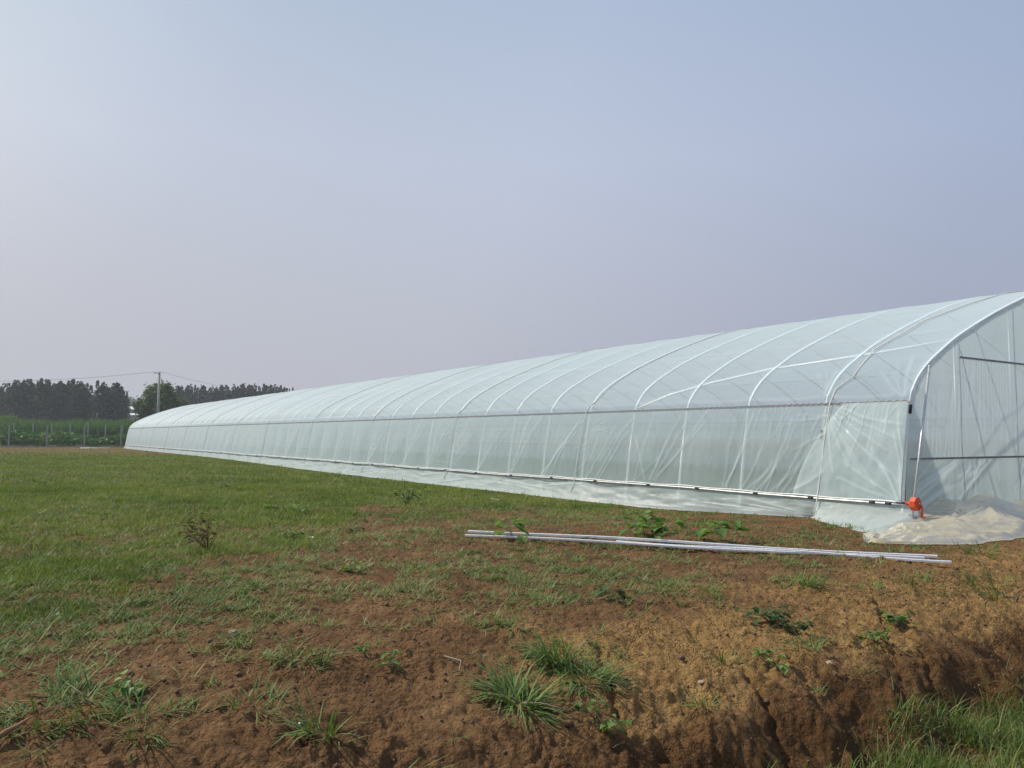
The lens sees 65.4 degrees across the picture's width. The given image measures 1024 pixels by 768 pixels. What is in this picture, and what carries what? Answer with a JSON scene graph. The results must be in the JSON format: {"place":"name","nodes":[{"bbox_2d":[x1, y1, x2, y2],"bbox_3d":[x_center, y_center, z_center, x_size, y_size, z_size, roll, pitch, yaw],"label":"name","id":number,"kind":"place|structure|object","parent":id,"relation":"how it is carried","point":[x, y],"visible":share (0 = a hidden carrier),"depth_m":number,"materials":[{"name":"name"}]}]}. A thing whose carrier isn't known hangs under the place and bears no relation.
{"place":"outdoors","nodes":[
{"label":"outdoors","id":0,"kind":"place"},
{"bbox_2d":[97,407,137,419],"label":"farm shed","id":1,"kind":"structure","parent":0,"point":[133,416],"depth_m":175.95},
{"bbox_2d":[0,446,733,634],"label":"field grass","id":2,"kind":"structure","parent":0,"point":[123,487],"depth_m":13.85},
{"bbox_2d":[2,514,1011,766],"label":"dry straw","id":3,"kind":"object","parent":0,"point":[514,596],"visible":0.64,"depth_m":5.70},
{"bbox_2d":[0,445,1023,767],"bbox_3d":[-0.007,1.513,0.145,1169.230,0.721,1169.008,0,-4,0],"label":"ground","id":4,"kind":"structure","parent":0,"point":[814,739],"depth_m":4.84,"materials":[{"name":"soil"}]},
{"bbox_2d":[0,383,7,393],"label":"poplar tree","id":5,"kind":"object","parent":4,"relation":"on","point":[2,388],"visible":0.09,"depth_m":168.45,"materials":[{"name":"green plant"}]},
{"bbox_2d":[0,412,22,423],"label":"bush","id":6,"kind":"object","parent":4,"relation":"on","point":[8,418],"visible":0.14,"depth_m":103.46,"materials":[{"name":"green plant"}]},
{"bbox_2d":[1,380,22,419],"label":"poplar tree","id":7,"kind":"object","parent":4,"relation":"on","point":[12,403],"visible":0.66,"depth_m":156.40,"materials":[{"name":"green plant"}]},
{"bbox_2d":[0,715,33,738],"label":"dry root","id":8,"kind":"object","parent":4,"relation":"on","point":[5,732],"visible":1,"depth_m":3.23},
{"bbox_2d":[19,378,30,421],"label":"poplar tree","id":9,"kind":"object","parent":4,"relation":"on","point":[23,385],"visible":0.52,"depth_m":159.09,"materials":[{"name":"green plant"}]},
{"bbox_2d":[22,379,38,420],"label":"poplar tree","id":10,"kind":"object","parent":4,"relation":"on","point":[29,403],"visible":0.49,"depth_m":159.07,"materials":[{"name":"green plant"}]},
{"bbox_2d":[31,378,47,420],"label":"poplar tree","id":11,"kind":"object","parent":4,"relation":"on","point":[39,387],"visible":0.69,"depth_m":155.73,"materials":[{"name":"green plant"}]},
{"bbox_2d":[0,684,83,747],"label":"grass clump","id":12,"kind":"object","parent":4,"relation":"on","point":[47,705],"visible":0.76,"depth_m":3.35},
{"bbox_2d":[38,379,59,421],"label":"poplar tree","id":13,"kind":"object","parent":4,"relation":"on","point":[51,394],"visible":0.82,"depth_m":155.65,"materials":[{"name":"green plant"}]},
{"bbox_2d":[51,380,67,422],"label":"poplar tree","id":14,"kind":"object","parent":4,"relation":"on","point":[61,395],"visible":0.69,"depth_m":157.82,"materials":[{"name":"green plant"}]},
{"bbox_2d":[0,445,124,447],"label":"earth ridge","id":15,"kind":"structure","parent":4,"relation":"on","point":[58,446],"depth_m":72.90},
{"bbox_2d":[0,428,126,445],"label":"undergrowth","id":16,"kind":"object","parent":4,"relation":"on","point":[21,437],"visible":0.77,"depth_m":76.69,"materials":[{"name":"green plant"}]},
{"bbox_2d":[3,423,125,436],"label":"wire fence","id":17,"kind":"object","parent":4,"relation":"on","point":[52,424],"visible":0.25,"depth_m":92.82,"materials":[{"name":"metal"}]},
{"bbox_2d":[1,425,128,445],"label":"wire fence","id":18,"kind":"object","parent":4,"relation":"on","point":[120,427],"visible":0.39,"depth_m":74.23,"materials":[{"name":"metal"}]},
{"bbox_2d":[60,381,71,420],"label":"poplar tree","id":19,"kind":"object","parent":4,"relation":"on","point":[69,389],"visible":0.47,"depth_m":159.43,"materials":[{"name":"green plant"}]},
{"bbox_2d":[0,417,139,436],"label":"tall crop","id":20,"kind":"object","parent":4,"relation":"on","point":[76,425],"visible":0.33,"depth_m":97.25,"materials":[{"name":"green plant"}]},
{"bbox_2d":[63,379,77,421],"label":"poplar tree","id":21,"kind":"object","parent":4,"relation":"on","point":[72,383],"visible":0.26,"depth_m":159.76,"materials":[{"name":"green plant"}]},
{"bbox_2d":[0,655,145,748],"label":"grass clump","id":22,"kind":"object","parent":4,"relation":"on","point":[53,688],"visible":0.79,"depth_m":3.65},
{"bbox_2d":[67,381,88,420],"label":"poplar tree","id":23,"kind":"object","parent":4,"relation":"on","point":[75,399],"visible":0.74,"depth_m":154.82,"materials":[{"name":"green plant"}]},
{"bbox_2d":[78,383,89,412],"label":"poplar tree","id":24,"kind":"object","parent":4,"relation":"on","point":[86,385],"visible":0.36,"depth_m":157.41,"materials":[{"name":"green plant"}]},
{"bbox_2d":[77,385,96,420],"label":"poplar tree","id":25,"kind":"object","parent":4,"relation":"on","point":[87,403],"visible":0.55,"depth_m":156.00,"materials":[{"name":"green plant"}]},
{"bbox_2d":[88,380,110,421],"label":"poplar tree","id":26,"kind":"object","parent":4,"relation":"on","point":[96,403],"visible":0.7,"depth_m":149.75,"materials":[{"name":"green plant"}]},
{"bbox_2d":[98,383,114,420],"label":"poplar tree","id":27,"kind":"object","parent":4,"relation":"on","point":[104,406],"visible":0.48,"depth_m":150.69,"materials":[{"name":"green plant"}]},
{"bbox_2d":[105,383,122,423],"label":"poplar tree","id":28,"kind":"object","parent":4,"relation":"on","point":[115,414],"visible":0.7,"depth_m":151.45,"materials":[{"name":"green plant"}]},
{"bbox_2d":[112,382,125,420],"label":"poplar tree","id":29,"kind":"object","parent":4,"relation":"on","point":[121,389],"visible":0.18,"depth_m":154.00,"materials":[{"name":"green plant"}]},
{"bbox_2d":[120,392,130,420],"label":"poplar tree","id":30,"kind":"object","parent":4,"relation":"on","point":[124,410],"visible":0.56,"depth_m":151.54,"materials":[{"name":"green plant"}]},
{"bbox_2d":[108,670,145,699],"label":"broadleaf weed","id":31,"kind":"object","parent":4,"relation":"on","point":[124,689],"visible":0.95,"depth_m":3.68,"materials":[{"name":"green plant"}]},
{"bbox_2d":[71,673,221,761],"bbox_3d":[-1.645,1.437,3.526,0.645,0.188,0.755,0,-4,0],"label":"grass clump","id":32,"kind":"object","parent":4,"relation":"on","point":[112,705],"visible":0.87,"depth_m":3.55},
{"bbox_2d":[130,379,184,420],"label":"willow tree","id":33,"kind":"object","parent":4,"relation":"on","point":[145,407],"visible":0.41,"depth_m":116.32,"materials":[{"name":"green plant"}]},
{"bbox_2d":[154,371,160,412],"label":"utility pole","id":34,"kind":"object","parent":4,"relation":"on","point":[158,399],"visible":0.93,"depth_m":100.01,"materials":[{"name":"concrete"}]},
{"bbox_2d":[28,372,147,380],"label":"power line","id":35,"kind":"object","parent":34,"relation":"attached to","point":[78,378],"visible":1,"depth_m":101.31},
{"bbox_2d":[178,385,184,400],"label":"poplar tree","id":36,"kind":"object","parent":4,"relation":"on","point":[181,392],"visible":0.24,"depth_m":204.05,"materials":[{"name":"green plant"}]},
{"bbox_2d":[178,396,190,405],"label":"willow tree","id":37,"kind":"object","parent":4,"relation":"on","point":[182,400],"visible":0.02,"depth_m":123.74,"materials":[{"name":"green plant"}]},
{"bbox_2d":[184,384,196,404],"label":"poplar tree","id":38,"kind":"object","parent":4,"relation":"on","point":[190,396],"visible":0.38,"depth_m":202.01,"materials":[{"name":"green plant"}]},
{"bbox_2d":[193,384,199,403],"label":"poplar tree","id":39,"kind":"object","parent":4,"relation":"on","point":[196,390],"visible":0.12,"depth_m":206.00,"materials":[{"name":"green plant"}]},
{"bbox_2d":[197,386,206,403],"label":"poplar tree","id":40,"kind":"object","parent":4,"relation":"on","point":[199,394],"visible":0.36,"depth_m":203.16,"materials":[{"name":"green plant"}]},
{"bbox_2d":[174,506,230,548],"bbox_3d":[-3.308,1.547,8.394,0.653,0.468,0.566,-1,-4,17],"label":"dead weed","id":41,"kind":"object","parent":4,"relation":"on","point":[201,538],"visible":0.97,"depth_m":8.38,"materials":[{"name":"brown plant"}]},
{"bbox_2d":[199,385,210,403],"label":"poplar tree","id":42,"kind":"object","parent":4,"relation":"on","point":[204,394],"visible":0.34,"depth_m":202.78,"materials":[{"name":"green plant"}]},
{"bbox_2d":[207,385,218,401],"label":"poplar tree","id":43,"kind":"object","parent":4,"relation":"on","point":[213,394],"visible":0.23,"depth_m":202.25,"materials":[{"name":"green plant"}]},
{"bbox_2d":[218,386,224,400],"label":"poplar tree","id":44,"kind":"object","parent":4,"relation":"on","point":[221,393],"visible":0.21,"depth_m":206.09,"materials":[{"name":"green plant"}]},
{"bbox_2d":[223,385,231,399],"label":"poplar tree","id":45,"kind":"object","parent":4,"relation":"on","point":[227,394],"visible":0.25,"depth_m":201.78,"materials":[{"name":"green plant"}]},
{"bbox_2d":[230,384,238,398],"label":"poplar tree","id":46,"kind":"object","parent":4,"relation":"on","point":[233,391],"visible":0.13,"depth_m":207.94,"materials":[{"name":"green plant"}]},
{"bbox_2d":[233,383,244,398],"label":"poplar tree","id":47,"kind":"object","parent":4,"relation":"on","point":[238,394],"visible":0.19,"depth_m":204.79,"materials":[{"name":"green plant"}]},
{"bbox_2d":[239,383,246,397],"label":"poplar tree","id":48,"kind":"object","parent":4,"relation":"on","point":[242,390],"visible":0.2,"depth_m":205.66,"materials":[{"name":"green plant"}]},
{"bbox_2d":[245,384,251,396],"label":"poplar tree","id":49,"kind":"object","parent":4,"relation":"on","point":[247,393],"visible":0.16,"depth_m":203.16,"materials":[{"name":"green plant"}]},
{"bbox_2d":[202,667,296,724],"bbox_3d":[-1.205,1.470,3.793,0.428,0.146,0.544,0,-4,0],"label":"grass clump","id":50,"kind":"object","parent":4,"relation":"on","point":[271,692],"visible":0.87,"depth_m":3.78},
{"bbox_2d":[250,383,256,396],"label":"poplar tree","id":51,"kind":"object","parent":4,"relation":"on","point":[253,390],"visible":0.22,"depth_m":204.36,"materials":[{"name":"green plant"}]},
{"bbox_2d":[256,383,265,395],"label":"poplar tree","id":52,"kind":"object","parent":4,"relation":"on","point":[258,393],"visible":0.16,"depth_m":204.63,"materials":[{"name":"green plant"}]},
{"bbox_2d":[262,384,267,394],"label":"poplar tree","id":53,"kind":"object","parent":4,"relation":"on","point":[264,390],"visible":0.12,"depth_m":203.79,"materials":[{"name":"green plant"}]},
{"bbox_2d":[266,384,272,393],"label":"poplar tree","id":54,"kind":"object","parent":4,"relation":"on","point":[269,390],"visible":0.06,"depth_m":201.93,"materials":[{"name":"green plant"}]},
{"bbox_2d":[263,504,278,509],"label":"squash plant","id":55,"kind":"object","parent":4,"relation":"on","point":[267,506],"visible":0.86,"depth_m":12.74,"materials":[{"name":"green plant"}]},
{"bbox_2d":[274,529,304,537],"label":"broadleaf weed","id":56,"kind":"object","parent":4,"relation":"on","point":[294,533],"visible":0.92,"depth_m":9.24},
{"bbox_2d":[260,525,334,536],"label":"grass clump","id":57,"kind":"object","parent":4,"relation":"on","point":[290,530],"visible":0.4,"depth_m":9.80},
{"bbox_2d":[287,504,310,512],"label":"squash plant","id":58,"kind":"object","parent":4,"relation":"on","point":[294,508],"visible":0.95,"depth_m":12.31,"materials":[{"name":"green plant"}]},
{"bbox_2d":[250,637,352,674],"bbox_3d":[-1.117,1.449,4.281,0.582,0.154,0.380,0,-4,0],"label":"grass clump","id":59,"kind":"object","parent":4,"relation":"on","point":[318,658],"visible":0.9,"depth_m":4.28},
{"bbox_2d":[264,676,372,749],"bbox_3d":[-0.884,1.444,3.512,0.421,0.272,0.519,3,-5,-38],"label":"grass clump","id":60,"kind":"object","parent":4,"relation":"on","point":[309,733],"visible":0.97,"depth_m":3.51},
{"bbox_2d":[338,523,364,531],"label":"broadleaf weed","id":61,"kind":"object","parent":4,"relation":"on","point":[350,529],"visible":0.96,"depth_m":10.01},
{"bbox_2d":[343,561,362,572],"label":"broadleaf weed","id":62,"kind":"object","parent":4,"relation":"on","point":[354,566],"visible":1,"depth_m":6.77,"materials":[{"name":"green plant"}]},
{"bbox_2d":[353,643,369,657],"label":"broadleaf weed","id":63,"kind":"object","parent":4,"relation":"on","point":[359,648],"visible":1,"depth_m":4.39,"materials":[{"name":"green plant"}]},
{"bbox_2d":[375,651,402,672],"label":"broadleaf weed","id":64,"kind":"object","parent":4,"relation":"on","point":[392,662],"visible":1,"depth_m":4.23,"materials":[{"name":"green plant"}]},
{"bbox_2d":[381,649,401,659],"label":"broadleaf weed","id":65,"kind":"object","parent":4,"relation":"on","point":[385,654],"visible":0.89,"depth_m":4.34,"materials":[{"name":"green plant"}]},
{"bbox_2d":[391,484,430,503],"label":"broadleaf weed","id":66,"kind":"object","parent":4,"relation":"on","point":[408,496],"visible":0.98,"depth_m":14.03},
{"bbox_2d":[444,655,461,672],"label":"dry stalk","id":67,"kind":"object","parent":4,"relation":"on","point":[457,660],"visible":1,"depth_m":4.36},
{"bbox_2d":[493,518,528,542],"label":"broadleaf weed","id":68,"kind":"object","parent":4,"relation":"on","point":[521,527],"visible":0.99,"depth_m":9.23,"materials":[{"name":"green plant"}]},
{"bbox_2d":[0,490,1023,767],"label":"crabgrass","id":69,"kind":"object","parent":4,"relation":"on","point":[212,594],"visible":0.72,"depth_m":6.63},
{"bbox_2d":[0,537,1023,767],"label":"soil crumbs","id":70,"kind":"object","parent":4,"relation":"on","point":[569,723],"visible":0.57,"depth_m":5.11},
{"bbox_2d":[485,618,541,636],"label":"grass clump","id":71,"kind":"object","parent":4,"relation":"on","point":[522,629],"visible":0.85,"depth_m":5.08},
{"bbox_2d":[152,447,905,505],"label":"indoor weeds","id":72,"kind":"object","parent":4,"relation":"on","point":[737,473],"visible":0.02,"depth_m":22.71,"materials":[{"name":"green plant"}]},
{"bbox_2d":[439,646,622,733],"bbox_3d":[-0.008,1.525,4.066,0.899,0.259,0.749,-2,-4,33],"label":"grass clump","id":73,"kind":"object","parent":4,"relation":"on","point":[513,687],"visible":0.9,"depth_m":4.05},
{"bbox_2d":[504,626,604,682],"bbox_3d":[0.244,1.500,4.568,0.673,0.238,0.655,0,-4,0],"label":"grass clump","id":74,"kind":"object","parent":4,"relation":"on","point":[543,653],"visible":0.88,"depth_m":4.52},
{"bbox_2d":[124,291,1023,531],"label":"greenhouse","id":75,"kind":"object","parent":4,"relation":"on","point":[479,424],"visible":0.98,"depth_m":15.76,"materials":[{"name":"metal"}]},
{"bbox_2d":[537,641,640,701],"bbox_3d":[0.415,1.571,4.354,0.637,0.230,0.587,3,-4,-33],"label":"grass clump","id":76,"kind":"object","parent":4,"relation":"on","point":[603,674],"visible":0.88,"depth_m":4.36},
{"bbox_2d":[579,537,598,546],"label":"broadleaf weed","id":77,"kind":"object","parent":4,"relation":"on","point":[580,542],"visible":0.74,"depth_m":8.99,"materials":[{"name":"green plant"}]},
{"bbox_2d":[572,699,610,718],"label":"broadleaf weed","id":78,"kind":"object","parent":4,"relation":"on","point":[578,707],"visible":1,"depth_m":3.89,"materials":[{"name":"green plant"}]},
{"bbox_2d":[558,588,629,601],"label":"grass clump","id":79,"kind":"object","parent":4,"relation":"on","point":[603,597],"visible":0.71,"depth_m":5.93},
{"bbox_2d":[595,579,625,599],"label":"broadleaf weed","id":80,"kind":"object","parent":4,"relation":"on","point":[620,592],"visible":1,"depth_m":5.96,"materials":[{"name":"green plant"}]},
{"bbox_2d":[599,714,631,737],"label":"broadleaf weed","id":81,"kind":"object","parent":4,"relation":"on","point":[608,724],"visible":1,"depth_m":3.79,"materials":[{"name":"green plant"}]},
{"bbox_2d":[621,512,659,535],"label":"broadleaf weed","id":82,"kind":"object","parent":4,"relation":"on","point":[630,526],"visible":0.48,"depth_m":9.88,"materials":[{"name":"green plant"}]},
{"bbox_2d":[619,510,684,542],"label":"broadleaf weed","id":83,"kind":"object","parent":4,"relation":"on","point":[659,528],"visible":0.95,"depth_m":9.15,"materials":[{"name":"green plant"}]},
{"bbox_2d":[649,544,686,557],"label":"grass clump","id":84,"kind":"object","parent":4,"relation":"on","point":[670,551],"visible":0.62,"depth_m":8.46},
{"bbox_2d":[685,528,701,539],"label":"broadleaf weed","id":85,"kind":"object","parent":4,"relation":"on","point":[694,532],"visible":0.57,"depth_m":9.35,"materials":[{"name":"green plant"}]},
{"bbox_2d":[465,534,924,558],"bbox_3d":[1.752,1.744,8.591,4.845,0.041,0.036,-1,-4,18],"label":"metal channel","id":86,"kind":"object","parent":4,"relation":"on","point":[694,547],"visible":0.98,"depth_m":8.57,"materials":[{"name":"metal"}]},
{"bbox_2d":[467,530,937,557],"bbox_3d":[1.839,1.746,8.800,5.082,0.045,0.045,-1,-4,21],"label":"metal channel","id":87,"kind":"object","parent":4,"relation":"on","point":[659,540],"visible":0.88,"depth_m":8.75,"materials":[{"name":"metal"}]},
{"bbox_2d":[681,688,723,712],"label":"grass clump","id":88,"kind":"object","parent":4,"relation":"on","point":[703,703],"visible":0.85,"depth_m":4.29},
{"bbox_2d":[696,641,751,665],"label":"grass clump","id":89,"kind":"object","parent":4,"relation":"on","point":[721,658],"visible":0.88,"depth_m":4.84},
{"bbox_2d":[698,520,749,541],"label":"broadleaf weed","id":90,"kind":"object","parent":4,"relation":"on","point":[703,532],"visible":0.98,"depth_m":9.22,"materials":[{"name":"green plant"}]},
{"bbox_2d":[734,601,793,623],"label":"broadleaf weed","id":91,"kind":"object","parent":4,"relation":"on","point":[757,610],"visible":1,"depth_m":5.59,"materials":[{"name":"green plant"}]},
{"bbox_2d":[753,647,785,664],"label":"broadleaf weed","id":92,"kind":"object","parent":4,"relation":"on","point":[755,654],"visible":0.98,"depth_m":4.90,"materials":[{"name":"green plant"}]},
{"bbox_2d":[765,656,789,674],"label":"broadleaf weed","id":93,"kind":"object","parent":4,"relation":"on","point":[783,670],"visible":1,"depth_m":4.75,"materials":[{"name":"green plant"}]},
{"bbox_2d":[617,540,951,562],"bbox_3d":[2.695,1.735,8.314,3.324,0.042,0.042,-1,-4,24],"label":"metal channel","id":94,"kind":"object","parent":4,"relation":"on","point":[863,556],"visible":0.8,"depth_m":8.12,"materials":[{"name":"metal"}]},
{"bbox_2d":[779,617,813,632],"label":"broadleaf weed","id":95,"kind":"object","parent":4,"relation":"on","point":[802,627],"visible":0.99,"depth_m":5.44,"materials":[{"name":"green plant"}]},
{"bbox_2d":[768,568,833,592],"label":"grass clump","id":96,"kind":"object","parent":4,"relation":"on","point":[812,583],"visible":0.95,"depth_m":6.72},
{"bbox_2d":[778,629,826,655],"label":"grass clump","id":97,"kind":"object","parent":4,"relation":"on","point":[818,645],"visible":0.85,"depth_m":5.20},
{"bbox_2d":[846,575,888,595],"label":"grass clump","id":98,"kind":"object","parent":4,"relation":"on","point":[879,586],"visible":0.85,"depth_m":6.76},
{"bbox_2d":[858,623,892,641],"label":"broadleaf weed","id":99,"kind":"object","parent":4,"relation":"on","point":[875,637],"visible":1,"depth_m":5.43,"materials":[{"name":"green plant"}]},
{"bbox_2d":[879,609,916,629],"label":"broadleaf weed","id":100,"kind":"object","parent":4,"relation":"on","point":[899,617],"visible":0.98,"depth_m":5.80,"materials":[{"name":"green plant"}]},
{"bbox_2d":[911,365,930,518],"bbox_3d":[5.604,0.849,10.938,0.815,2.272,0.034,4,-5,-41],"label":"guide pole","id":101,"kind":"object","parent":4,"relation":"on","point":[921,436],"visible":0.83,"depth_m":10.97,"materials":[{"name":"metal"}]},
{"bbox_2d":[896,497,924,518],"bbox_3d":[5.325,1.647,10.649,0.163,0.272,0.373,3,-4,-34],"label":"hand winch","id":102,"kind":"object","parent":101,"relation":"attached to","point":[914,503],"visible":1,"depth_m":10.56,"materials":[{"name":"orange"}]},
{"bbox_2d":[891,562,954,597],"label":"grass clump","id":103,"kind":"object","parent":4,"relation":"on","point":[919,579],"visible":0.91,"depth_m":7.01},
{"bbox_2d":[863,493,1023,544],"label":"plastic sheet","id":104,"kind":"object","parent":4,"relation":"on","point":[982,518],"visible":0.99,"depth_m":9.98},
{"bbox_2d":[951,538,1008,556],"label":"grass clump","id":105,"kind":"object","parent":4,"relation":"on","point":[978,548],"visible":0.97,"depth_m":8.65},
{"bbox_2d":[952,575,1013,604],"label":"grass clump","id":106,"kind":"object","parent":4,"relation":"on","point":[996,596],"visible":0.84,"depth_m":6.86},
{"bbox_2d":[956,562,1021,592],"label":"grass clump","id":107,"kind":"object","parent":4,"relation":"on","point":[966,577],"visible":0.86,"depth_m":7.24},
{"bbox_2d":[0,0,1023,421],"label":"sky","id":108,"kind":"structure","parent":0,"point":[297,194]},
{"bbox_2d":[693,651,1023,767],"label":"ditch grass","id":109,"kind":"structure","parent":0,"point":[985,734],"depth_m":4.50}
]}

